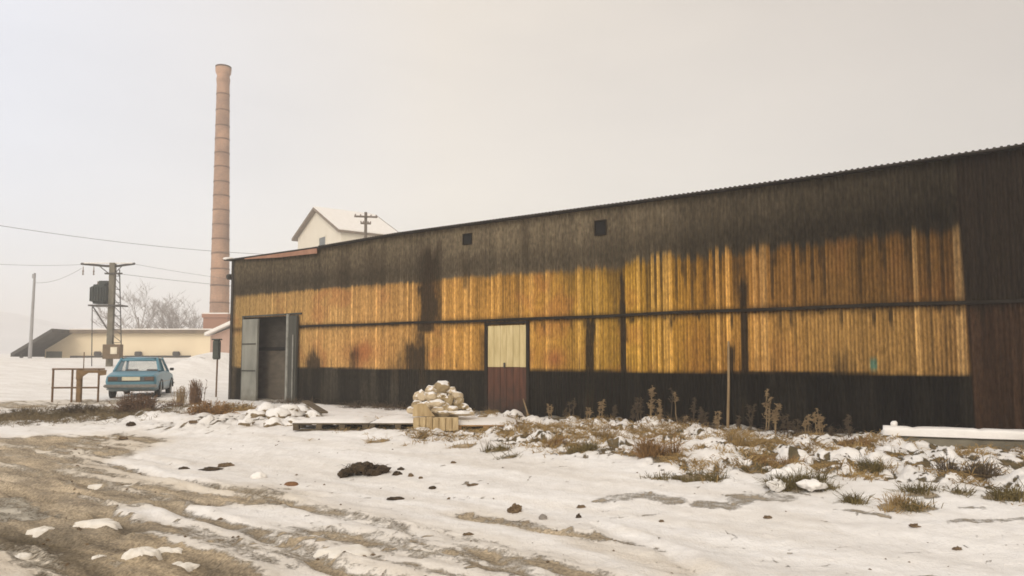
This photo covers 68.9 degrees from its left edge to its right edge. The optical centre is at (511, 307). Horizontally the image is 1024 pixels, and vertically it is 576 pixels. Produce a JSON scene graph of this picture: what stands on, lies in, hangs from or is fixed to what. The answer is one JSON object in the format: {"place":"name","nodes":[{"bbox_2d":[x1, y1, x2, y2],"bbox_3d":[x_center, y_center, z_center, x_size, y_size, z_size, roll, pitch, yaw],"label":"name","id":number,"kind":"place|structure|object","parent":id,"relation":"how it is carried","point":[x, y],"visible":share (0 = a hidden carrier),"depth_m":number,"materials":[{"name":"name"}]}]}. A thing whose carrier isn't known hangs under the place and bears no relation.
{"place":"outdoors","nodes":[
{"label":"outdoors","id":0,"kind":"place"},
{"bbox_2d":[0,311,78,352],"bbox_3d":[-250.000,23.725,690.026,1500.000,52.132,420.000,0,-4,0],"label":"hills","id":1,"kind":"structure","parent":0,"point":[14,331],"depth_m":623.35,"materials":[{"name":"snow"}]},
{"bbox_2d":[0,400,232,426],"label":"verge grass","id":2,"kind":"structure","parent":0,"point":[7,418],"depth_m":18.80,"materials":[{"name":"plant"}]},
{"bbox_2d":[0,225,252,253],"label":"power line","id":3,"kind":"object","parent":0,"point":[123,242],"visible":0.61,"depth_m":46.10,"materials":[{"name":"metal"}]},
{"bbox_2d":[0,352,1023,575],"bbox_3d":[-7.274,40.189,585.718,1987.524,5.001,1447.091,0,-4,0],"label":"ground","id":4,"kind":"structure","parent":0,"point":[724,527],"depth_m":8.06,"materials":[{"name":"snow"}]},
{"bbox_2d":[14,552,32,559],"bbox_3d":[-4.119,2.109,6.287,0.165,0.089,0.235,0,-4,0],"label":"snow patch","id":5,"kind":"object","parent":4,"relation":"on","point":[25,556],"visible":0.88,"depth_m":6.26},
{"bbox_2d":[28,273,35,357],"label":"utility pole","id":6,"kind":"object","parent":4,"relation":"on","point":[31,321],"visible":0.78,"depth_m":62.00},
{"bbox_2d":[25,526,54,537],"bbox_3d":[-4.508,2.149,7.174,0.236,0.088,0.231,-2,-5,32],"label":"snow patch","id":7,"kind":"object","parent":4,"relation":"on","point":[36,532],"visible":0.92,"depth_m":7.12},
{"bbox_2d":[51,402,100,414],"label":"dry bush","id":8,"kind":"object","parent":4,"relation":"on","point":[74,410],"visible":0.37,"depth_m":19.32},
{"bbox_2d":[51,352,106,401],"bbox_3d":[-13.302,2.279,22.981,1.623,1.830,0.214,0,-4,-6],"label":"rusty frame","id":9,"kind":"object","parent":4,"relation":"on","point":[81,372],"visible":0.78,"depth_m":22.92,"materials":[{"name":"metal"}]},
{"bbox_2d":[87,484,102,489],"bbox_3d":[-5.421,2.341,9.750,0.283,0.073,0.222,0,-4,0],"label":"snow patch","id":10,"kind":"object","parent":4,"relation":"on","point":[95,486],"visible":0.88,"depth_m":9.70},
{"bbox_2d":[73,518,122,529],"bbox_3d":[-4.065,2.122,7.333,0.509,0.089,0.360,0,-4,0],"label":"snow patch","id":11,"kind":"object","parent":4,"relation":"on","point":[98,523],"visible":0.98,"depth_m":7.23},
{"bbox_2d":[81,263,134,365],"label":"transformer pole","id":12,"kind":"object","parent":4,"relation":"on","point":[102,292],"visible":0.98,"depth_m":47.95,"materials":[{"name":"concrete"}]},
{"bbox_2d":[10,329,210,357],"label":"house","id":13,"kind":"structure","parent":4,"relation":"on","point":[158,343],"depth_m":65.90,"materials":[{"name":"paint"}]},
{"bbox_2d":[45,351,62,357],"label":"window","id":14,"kind":"structure","parent":13,"relation":"in","point":[48,354],"depth_m":65.84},
{"bbox_2d":[93,307,137,328],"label":"bare tree","id":15,"kind":"object","parent":4,"relation":"on","point":[117,323],"visible":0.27,"depth_m":91.47,"materials":[{"name":"grey plant"}]},
{"bbox_2d":[99,277,158,328],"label":"bare tree","id":16,"kind":"object","parent":4,"relation":"on","point":[148,326],"visible":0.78,"depth_m":83.30,"materials":[{"name":"grey plant"}]},
{"bbox_2d":[102,390,165,413],"bbox_3d":[-9.906,2.522,19.669,1.590,0.753,1.160,0,-4,0],"label":"dry bush","id":17,"kind":"object","parent":4,"relation":"on","point":[126,406],"visible":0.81,"depth_m":19.53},
{"bbox_2d":[103,357,173,397],"bbox_3d":[-13.184,2.462,26.639,1.860,1.412,4.420,1,-4,-17],"label":"parked car","id":18,"kind":"object","parent":4,"relation":"on","point":[159,379],"visible":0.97,"depth_m":25.03,"materials":[{"name":"blue paint"}]},
{"bbox_2d":[121,546,162,559],"bbox_3d":[-3.053,2.026,6.146,0.324,0.106,0.261,2,-5,-29],"label":"snow patch","id":19,"kind":"object","parent":4,"relation":"on","point":[137,552],"visible":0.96,"depth_m":6.10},
{"bbox_2d":[139,294,187,328],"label":"bare tree","id":20,"kind":"object","parent":4,"relation":"on","point":[172,311],"visible":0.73,"depth_m":88.81,"materials":[{"name":"grey plant"}]},
{"bbox_2d":[144,292,190,328],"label":"bare tree","id":21,"kind":"object","parent":4,"relation":"on","point":[166,322],"visible":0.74,"depth_m":87.59,"materials":[{"name":"grey plant"}]},
{"bbox_2d":[158,547,183,553],"bbox_3d":[-2.940,2.095,6.393,0.296,0.087,0.135,0,-4,0],"label":"snow patch","id":22,"kind":"object","parent":4,"relation":"on","point":[170,549],"visible":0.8,"depth_m":6.36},
{"bbox_2d":[164,399,189,406],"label":"dry bush","id":23,"kind":"object","parent":4,"relation":"on","point":[175,402],"visible":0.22,"depth_m":20.80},
{"bbox_2d":[154,295,200,328],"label":"bare tree","id":24,"kind":"object","parent":4,"relation":"on","point":[177,311],"visible":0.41,"depth_m":96.79,"materials":[{"name":"grey plant"}]},
{"bbox_2d":[170,386,189,402],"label":"dry weed","id":25,"kind":"object","parent":4,"relation":"on","point":[180,396],"visible":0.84,"depth_m":22.04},
{"bbox_2d":[172,561,199,571],"bbox_3d":[-2.641,2.094,5.990,0.282,0.103,0.190,0,-4,0],"label":"snow patch","id":26,"kind":"object","parent":4,"relation":"on","point":[188,566],"visible":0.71,"depth_m":5.98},
{"bbox_2d":[176,310,202,328],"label":"bare tree","id":27,"kind":"object","parent":4,"relation":"on","point":[194,319],"visible":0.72,"depth_m":93.11,"materials":[{"name":"grey plant"}]},
{"bbox_2d":[188,379,206,404],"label":"dry weed","id":28,"kind":"object","parent":4,"relation":"on","point":[194,398],"visible":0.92,"depth_m":21.60,"materials":[{"name":"brown plant"}]},
{"bbox_2d":[178,399,239,414],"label":"dry bush","id":29,"kind":"object","parent":4,"relation":"on","point":[218,410],"visible":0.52,"depth_m":18.37,"materials":[{"name":"brown plant"}]},
{"bbox_2d":[198,467,223,470],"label":"soil clod","id":30,"kind":"object","parent":4,"relation":"on","point":[211,468],"visible":0.98,"depth_m":10.79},
{"bbox_2d":[202,64,231,328],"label":"brick chimney","id":31,"kind":"object","parent":4,"relation":"on","point":[218,314],"visible":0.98,"depth_m":80.32,"materials":[{"name":"brick"}]},
{"bbox_2d":[204,321,229,352],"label":"shed","id":32,"kind":"structure","parent":4,"relation":"on","point":[222,331],"depth_m":57.95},
{"bbox_2d":[212,339,221,396],"bbox_3d":[-10.059,2.120,25.385,0.331,2.133,0.160,-1,-4,20],"label":"signpost","id":33,"kind":"object","parent":4,"relation":"on","point":[216,354],"visible":0.93,"depth_m":25.38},
{"bbox_2d":[220,400,257,410],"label":"dry bush","id":34,"kind":"object","parent":4,"relation":"on","point":[245,407],"visible":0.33,"depth_m":19.40,"materials":[{"name":"plant"}]},
{"bbox_2d":[237,417,254,426],"bbox_3d":[-5.545,2.406,15.515,0.401,0.265,0.324,0,-4,0],"label":"snow lump","id":35,"kind":"object","parent":4,"relation":"on","point":[246,421],"visible":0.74,"depth_m":15.47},
{"bbox_2d":[245,409,265,417],"bbox_3d":[-5.779,2.461,16.857,0.490,0.354,0.416,0,-4,0],"label":"snow lump","id":36,"kind":"object","parent":4,"relation":"on","point":[252,413],"visible":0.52,"depth_m":16.72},
{"bbox_2d":[250,471,266,478],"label":"snow lump","id":37,"kind":"object","parent":4,"relation":"on","point":[257,474],"visible":0.99,"depth_m":10.04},
{"bbox_2d":[256,402,275,412],"bbox_3d":[-5.774,2.460,17.502,0.675,0.501,0.544,0,-4,0],"label":"snow lump","id":38,"kind":"object","parent":4,"relation":"on","point":[264,406],"visible":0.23,"depth_m":17.41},
{"bbox_2d":[263,417,283,426],"bbox_3d":[-4.933,2.400,15.403,0.446,0.292,0.325,-2,-4,27],"label":"snow lump","id":39,"kind":"object","parent":4,"relation":"on","point":[273,421],"visible":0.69,"depth_m":15.33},
{"bbox_2d":[265,407,290,418],"bbox_3d":[-5.121,2.376,16.398,0.515,0.398,0.464,-2,-5,30],"label":"snow lump","id":40,"kind":"object","parent":4,"relation":"on","point":[280,412],"visible":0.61,"depth_m":16.32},
{"bbox_2d":[283,417,300,425],"bbox_3d":[-4.533,2.409,15.539,0.443,0.265,0.395,-2,-5,28],"label":"snow lump","id":41,"kind":"object","parent":4,"relation":"on","point":[289,421],"visible":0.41,"depth_m":15.42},
{"bbox_2d":[280,404,304,416],"bbox_3d":[-5.122,2.481,17.284,0.650,0.507,0.494,0,-4,0],"label":"snow lump","id":42,"kind":"object","parent":4,"relation":"on","point":[294,411],"visible":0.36,"depth_m":17.18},
{"bbox_2d":[297,405,311,412],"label":"snow lump","id":43,"kind":"object","parent":4,"relation":"on","point":[305,408],"visible":0.3,"depth_m":17.84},
{"bbox_2d":[301,400,327,413],"bbox_3d":[-4.656,2.332,17.601,0.180,0.040,1.212,3,5,-37],"label":"plank","id":44,"kind":"object","parent":4,"relation":"on","point":[317,408],"visible":1,"depth_m":17.52,"materials":[{"name":"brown wood"}]},
{"bbox_2d":[305,410,323,417],"bbox_3d":[-4.590,2.511,17.292,0.436,0.297,0.346,2,-4,-27],"label":"snow lump","id":45,"kind":"object","parent":4,"relation":"on","point":[311,413],"visible":0.51,"depth_m":17.19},
{"bbox_2d":[292,416,376,430],"bbox_3d":[-3.449,2.262,14.688,1.460,0.207,1.020,0,-4,0],"label":"pallet","id":46,"kind":"object","parent":4,"relation":"on","point":[320,423],"visible":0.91,"depth_m":14.27,"materials":[{"name":"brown wood"}]},
{"bbox_2d":[313,544,371,558],"bbox_3d":[-1.373,2.051,6.238,0.440,0.086,0.506,3,-5,-38],"label":"snow patch","id":47,"kind":"object","parent":4,"relation":"on","point":[355,549],"visible":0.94,"depth_m":6.21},
{"bbox_2d":[292,206,397,248],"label":"gabled house","id":48,"kind":"structure","parent":4,"relation":"on","point":[319,226],"depth_m":79.80,"materials":[{"name":"white paint"}]},
{"bbox_2d":[319,235,325,245],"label":"window","id":49,"kind":"structure","parent":48,"relation":"in","point":[322,240],"depth_m":79.34,"materials":[{"name":"grey glass"}]},
{"bbox_2d":[337,461,391,477],"bbox_3d":[-2.029,2.208,10.221,0.776,0.237,0.495,0,-4,0],"label":"soil heap","id":50,"kind":"object","parent":4,"relation":"on","point":[367,468],"visible":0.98,"depth_m":10.10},
{"bbox_2d":[354,212,376,237],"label":"utility pole","id":51,"kind":"object","parent":4,"relation":"on","point":[365,221],"visible":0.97,"depth_m":52.43,"materials":[{"name":"wood"}]},
{"bbox_2d":[369,415,425,429],"bbox_3d":[-2.166,2.259,14.688,1.130,0.217,1.020,0,-4,0],"label":"pallet","id":52,"kind":"object","parent":4,"relation":"on","point":[399,421],"visible":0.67,"depth_m":14.29,"materials":[{"name":"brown wood"}]},
{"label":"stone","id":53,"kind":"object","parent":52,"relation":"on","visible":0},
{"bbox_2d":[411,400,421,406],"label":"stone","id":54,"kind":"object","parent":53,"relation":"on","point":[414,402],"visible":0.52,"depth_m":14.79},
{"bbox_2d":[413,389,426,401],"bbox_3d":[-1.814,1.774,14.924,0.270,0.300,0.267,-2,-5,28],"label":"stone","id":55,"kind":"object","parent":54,"relation":"on","point":[419,395],"visible":0.88,"depth_m":14.84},
{"bbox_2d":[412,403,458,430],"bbox_3d":[-1.453,2.074,14.221,0.877,0.509,0.327,0,-4,-2],"label":"wooden box","id":56,"kind":"object","parent":4,"relation":"on","point":[442,423],"visible":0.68,"depth_m":14.07,"materials":[{"name":"brown wood"}]},
{"bbox_2d":[458,416,516,431],"bbox_3d":[-0.756,2.306,14.860,1.705,0.216,1.370,0,-4,0],"label":"pallet","id":57,"kind":"object","parent":4,"relation":"on","point":[486,422],"visible":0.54,"depth_m":14.48,"materials":[{"name":"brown wood"}]},
{"bbox_2d":[437,410,449,416],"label":"stone","id":58,"kind":"object","parent":57,"relation":"on","point":[444,413],"visible":0.99,"depth_m":14.56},
{"bbox_2d":[431,406,443,412],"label":"stone","id":59,"kind":"object","parent":58,"relation":"on","point":[436,409],"visible":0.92,"depth_m":14.62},
{"bbox_2d":[428,399,444,407],"bbox_3d":[-1.498,1.894,14.780,0.379,0.185,0.298,0,-4,-1],"label":"stone","id":60,"kind":"object","parent":59,"relation":"on","point":[437,403],"visible":0.91,"depth_m":14.68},
{"bbox_2d":[424,391,436,400],"bbox_3d":[-1.603,1.772,14.871,0.259,0.221,0.276,-4,-6,44],"label":"stone","id":61,"kind":"object","parent":60,"relation":"on","point":[430,396],"visible":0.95,"depth_m":14.78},
{"bbox_2d":[425,385,436,392],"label":"stone","id":62,"kind":"object","parent":61,"relation":"on","point":[429,388],"visible":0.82,"depth_m":14.95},
{"bbox_2d":[436,393,446,400],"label":"stone","id":63,"kind":"object","parent":60,"relation":"on","point":[441,396],"visible":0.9,"depth_m":14.83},
{"bbox_2d":[442,403,449,409],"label":"stone","id":64,"kind":"object","parent":59,"relation":"on","point":[445,406],"visible":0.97,"depth_m":14.65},
{"bbox_2d":[444,394,453,405],"bbox_3d":[-1.251,1.861,14.882,0.204,0.293,0.256,-1,-4,7],"label":"stone","id":65,"kind":"object","parent":64,"relation":"on","point":[449,399],"visible":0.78,"depth_m":14.80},
{"bbox_2d":[447,410,474,415],"bbox_3d":[-1.025,2.071,14.656,0.610,0.111,0.432,0,-4,-7],"label":"stone","id":66,"kind":"object","parent":57,"relation":"on","point":[463,413],"visible":0.96,"depth_m":14.56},
{"bbox_2d":[459,403,468,409],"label":"stone","id":67,"kind":"object","parent":66,"relation":"on","point":[463,406],"visible":0.99,"depth_m":14.81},
{"bbox_2d":[453,396,463,409],"bbox_3d":[-1.077,1.895,14.939,0.232,0.293,0.282,1,-4,-13],"label":"stone","id":68,"kind":"object","parent":67,"relation":"on","point":[458,401],"visible":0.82,"depth_m":14.85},
{"bbox_2d":[452,391,462,399],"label":"stone","id":69,"kind":"object","parent":68,"relation":"on","point":[455,394],"visible":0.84,"depth_m":14.92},
{"bbox_2d":[446,387,455,394],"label":"stone","id":70,"kind":"object","parent":69,"relation":"on","point":[451,390],"visible":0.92,"depth_m":14.98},
{"bbox_2d":[433,380,449,392],"bbox_3d":[-1.402,1.601,15.054,0.332,0.268,0.344,3,-5,-37],"label":"stone","id":71,"kind":"object","parent":70,"relation":"on","point":[442,387],"visible":0.98,"depth_m":14.94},
{"bbox_2d":[477,439,513,453],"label":"grass tuft","id":72,"kind":"object","parent":4,"relation":"on","point":[497,448],"visible":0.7,"depth_m":11.14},
{"bbox_2d":[491,450,522,459],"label":"grass tuft","id":73,"kind":"object","parent":4,"relation":"on","point":[510,456],"visible":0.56,"depth_m":10.66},
{"bbox_2d":[507,503,521,513],"bbox_3d":[0.030,2.121,7.916,0.154,0.109,0.114,2,-4,-26],"label":"soil clod","id":74,"kind":"object","parent":4,"relation":"on","point":[514,508],"visible":1,"depth_m":7.89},
{"bbox_2d":[522,433,558,443],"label":"grass tuft","id":75,"kind":"object","parent":4,"relation":"on","point":[544,441],"visible":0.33,"depth_m":11.68,"materials":[{"name":"plant"}]},
{"bbox_2d":[542,435,571,446],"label":"grass tuft","id":76,"kind":"object","parent":4,"relation":"on","point":[557,441],"visible":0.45,"depth_m":11.38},
{"bbox_2d":[563,435,605,455],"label":"grass tuft","id":77,"kind":"object","parent":4,"relation":"on","point":[588,447],"visible":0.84,"depth_m":10.71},
{"bbox_2d":[581,428,618,438],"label":"grass tuft","id":78,"kind":"object","parent":4,"relation":"on","point":[605,433],"visible":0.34,"depth_m":11.94,"materials":[{"name":"plant"}]},
{"bbox_2d":[598,399,606,421],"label":"dry weed","id":79,"kind":"object","parent":4,"relation":"on","point":[600,407],"visible":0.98,"depth_m":15.02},
{"bbox_2d":[223,143,1023,433],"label":"warehouse","id":80,"kind":"structure","parent":4,"relation":"on","point":[875,298],"depth_m":14.81,"materials":[{"name":"wood"}]},
{"bbox_2d":[484,321,529,415],"bbox_3d":[-0.135,1.575,17.474,1.300,2.496,0.083,-3,-5,37],"label":"door","id":81,"kind":"structure","parent":80,"relation":"in","point":[507,347],"depth_m":17.47,"materials":[{"name":"wood"}]},
{"bbox_2d":[266,395,1008,441],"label":"wall foot grass","id":82,"kind":"structure","parent":4,"relation":"on","point":[354,404],"depth_m":17.43,"materials":[{"name":"plant"}]},
{"bbox_2d":[634,396,644,423],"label":"dry weed","id":83,"kind":"object","parent":4,"relation":"on","point":[638,409],"visible":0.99,"depth_m":14.37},
{"bbox_2d":[647,386,656,415],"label":"dry weed","id":84,"kind":"object","parent":4,"relation":"on","point":[650,404],"visible":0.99,"depth_m":14.72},
{"bbox_2d":[621,429,692,458],"bbox_3d":[1.970,1.813,10.145,1.222,0.502,1.040,0,-4,0],"label":"grass tuft","id":85,"kind":"object","parent":4,"relation":"on","point":[647,448],"visible":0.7,"depth_m":10.03,"materials":[{"name":"plant"}]},
{"bbox_2d":[640,470,678,480],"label":"grass tuft","id":86,"kind":"object","parent":4,"relation":"on","point":[663,477],"visible":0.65,"depth_m":8.98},
{"bbox_2d":[656,399,663,422],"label":"dry weed","id":87,"kind":"object","parent":4,"relation":"on","point":[659,410],"visible":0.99,"depth_m":14.03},
{"bbox_2d":[308,408,1023,505],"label":"bank grass","id":88,"kind":"structure","parent":4,"relation":"on","point":[555,426],"depth_m":11.21,"materials":[{"name":"plant"}]},
{"bbox_2d":[666,467,712,482],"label":"grass tuft","id":89,"kind":"object","parent":4,"relation":"on","point":[691,479],"visible":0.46,"depth_m":8.96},
{"bbox_2d":[689,398,697,422],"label":"dry weed","id":90,"kind":"object","parent":4,"relation":"on","point":[693,408],"visible":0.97,"depth_m":14.39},
{"bbox_2d":[697,406,708,425],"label":"dry weed","id":91,"kind":"object","parent":4,"relation":"on","point":[702,416],"visible":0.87,"depth_m":14.05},
{"bbox_2d":[695,467,736,482],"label":"grass tuft","id":92,"kind":"object","parent":4,"relation":"on","point":[714,477],"visible":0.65,"depth_m":8.78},
{"bbox_2d":[713,411,721,429],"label":"dry weed","id":93,"kind":"object","parent":4,"relation":"on","point":[716,421],"visible":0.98,"depth_m":13.81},
{"bbox_2d":[726,341,729,428],"bbox_3d":[4.095,1.473,14.139,0.057,1.687,0.320,-2,-5,28],"label":"stake","id":94,"kind":"object","parent":4,"relation":"on","point":[728,386],"visible":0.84,"depth_m":14.13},
{"bbox_2d":[714,425,774,446],"bbox_3d":[3.477,1.912,11.183,1.104,0.456,1.292,0,-4,0],"label":"grass tuft","id":95,"kind":"object","parent":4,"relation":"on","point":[740,438],"visible":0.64,"depth_m":11.09,"materials":[{"name":"plant"}]},
{"bbox_2d":[745,404,756,429],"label":"dry weed","id":96,"kind":"object","parent":4,"relation":"on","point":[753,410],"visible":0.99,"depth_m":13.62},
{"bbox_2d":[731,459,774,472],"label":"grass tuft","id":97,"kind":"object","parent":4,"relation":"on","point":[759,468],"visible":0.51,"depth_m":9.06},
{"bbox_2d":[761,389,772,431],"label":"dry weed","id":98,"kind":"object","parent":4,"relation":"on","point":[768,411],"visible":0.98,"depth_m":13.24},
{"bbox_2d":[771,403,782,435],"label":"dry weed","id":99,"kind":"object","parent":4,"relation":"on","point":[775,413],"visible":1,"depth_m":13.05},
{"bbox_2d":[747,450,809,467],"bbox_3d":[3.311,1.938,9.287,0.777,0.331,0.928,-1,-4,20],"label":"grass tuft","id":100,"kind":"object","parent":4,"relation":"on","point":[774,460],"visible":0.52,"depth_m":9.36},
{"bbox_2d":[779,411,791,435],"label":"dry weed","id":101,"kind":"object","parent":4,"relation":"on","point":[788,425],"visible":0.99,"depth_m":13.14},
{"bbox_2d":[789,418,800,435],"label":"dry weed","id":102,"kind":"object","parent":4,"relation":"on","point":[796,427],"visible":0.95,"depth_m":13.05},
{"bbox_2d":[753,464,850,493],"bbox_3d":[3.260,1.991,8.372,1.453,0.589,0.962,2,-5,-27],"label":"grass tuft","id":103,"kind":"object","parent":4,"relation":"on","point":[783,480],"visible":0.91,"depth_m":8.15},
{"bbox_2d":[802,414,810,432],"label":"dry weed","id":104,"kind":"object","parent":4,"relation":"on","point":[805,423],"visible":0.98,"depth_m":12.82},
{"bbox_2d":[809,408,826,434],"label":"dry weed","id":105,"kind":"object","parent":4,"relation":"on","point":[819,425],"visible":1,"depth_m":12.55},
{"bbox_2d":[814,478,843,490],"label":"grass tuft","id":106,"kind":"object","parent":4,"relation":"on","point":[829,485],"visible":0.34,"depth_m":8.10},
{"bbox_2d":[843,414,852,436],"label":"dry weed","id":107,"kind":"object","parent":4,"relation":"on","point":[848,428],"visible":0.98,"depth_m":12.13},
{"bbox_2d":[827,433,875,446],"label":"grass tuft","id":108,"kind":"object","parent":4,"relation":"on","point":[853,440],"visible":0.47,"depth_m":11.10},
{"bbox_2d":[830,486,875,505],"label":"grass tuft","id":109,"kind":"object","parent":4,"relation":"on","point":[850,499],"visible":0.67,"depth_m":7.60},
{"bbox_2d":[853,454,893,472],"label":"grass tuft","id":110,"kind":"object","parent":4,"relation":"on","point":[876,466],"visible":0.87,"depth_m":8.89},
{"bbox_2d":[869,490,935,516],"bbox_3d":[3.851,1.929,7.360,0.774,0.266,0.779,-1,-4,19],"label":"grass tuft","id":111,"kind":"object","parent":4,"relation":"on","point":[895,501],"visible":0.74,"depth_m":7.36,"materials":[{"name":"plant"}]},
{"bbox_2d":[885,476,950,496],"bbox_3d":[4.215,1.878,7.776,0.798,0.293,0.561,2,-4,-22],"label":"grass tuft","id":112,"kind":"object","parent":4,"relation":"on","point":[920,489],"visible":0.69,"depth_m":7.75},
{"bbox_2d":[894,494,942,513],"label":"grass tuft","id":113,"kind":"object","parent":4,"relation":"on","point":[908,508],"visible":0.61,"depth_m":7.24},
{"bbox_2d":[883,421,1023,451],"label":"concrete beam","id":114,"kind":"structure","parent":4,"relation":"on","point":[946,436],"depth_m":11.20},
{"bbox_2d":[934,482,979,497],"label":"grass tuft","id":115,"kind":"object","parent":4,"relation":"on","point":[960,492],"visible":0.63,"depth_m":7.63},
{"bbox_2d":[912,451,1015,484],"bbox_3d":[5.246,1.845,8.716,1.199,0.462,1.590,3,-5,-38],"label":"grass tuft","id":116,"kind":"object","parent":4,"relation":"on","point":[983,471],"visible":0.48,"depth_m":8.61,"materials":[{"name":"plant"}]},
{"bbox_2d":[981,477,1023,502],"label":"grass tuft","id":117,"kind":"object","parent":4,"relation":"on","point":[1014,494],"visible":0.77,"depth_m":7.37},
{"bbox_2d":[0,0,1023,328],"label":"sky","id":118,"kind":"structure","parent":0,"point":[411,115],"materials":[{"name":"white"}]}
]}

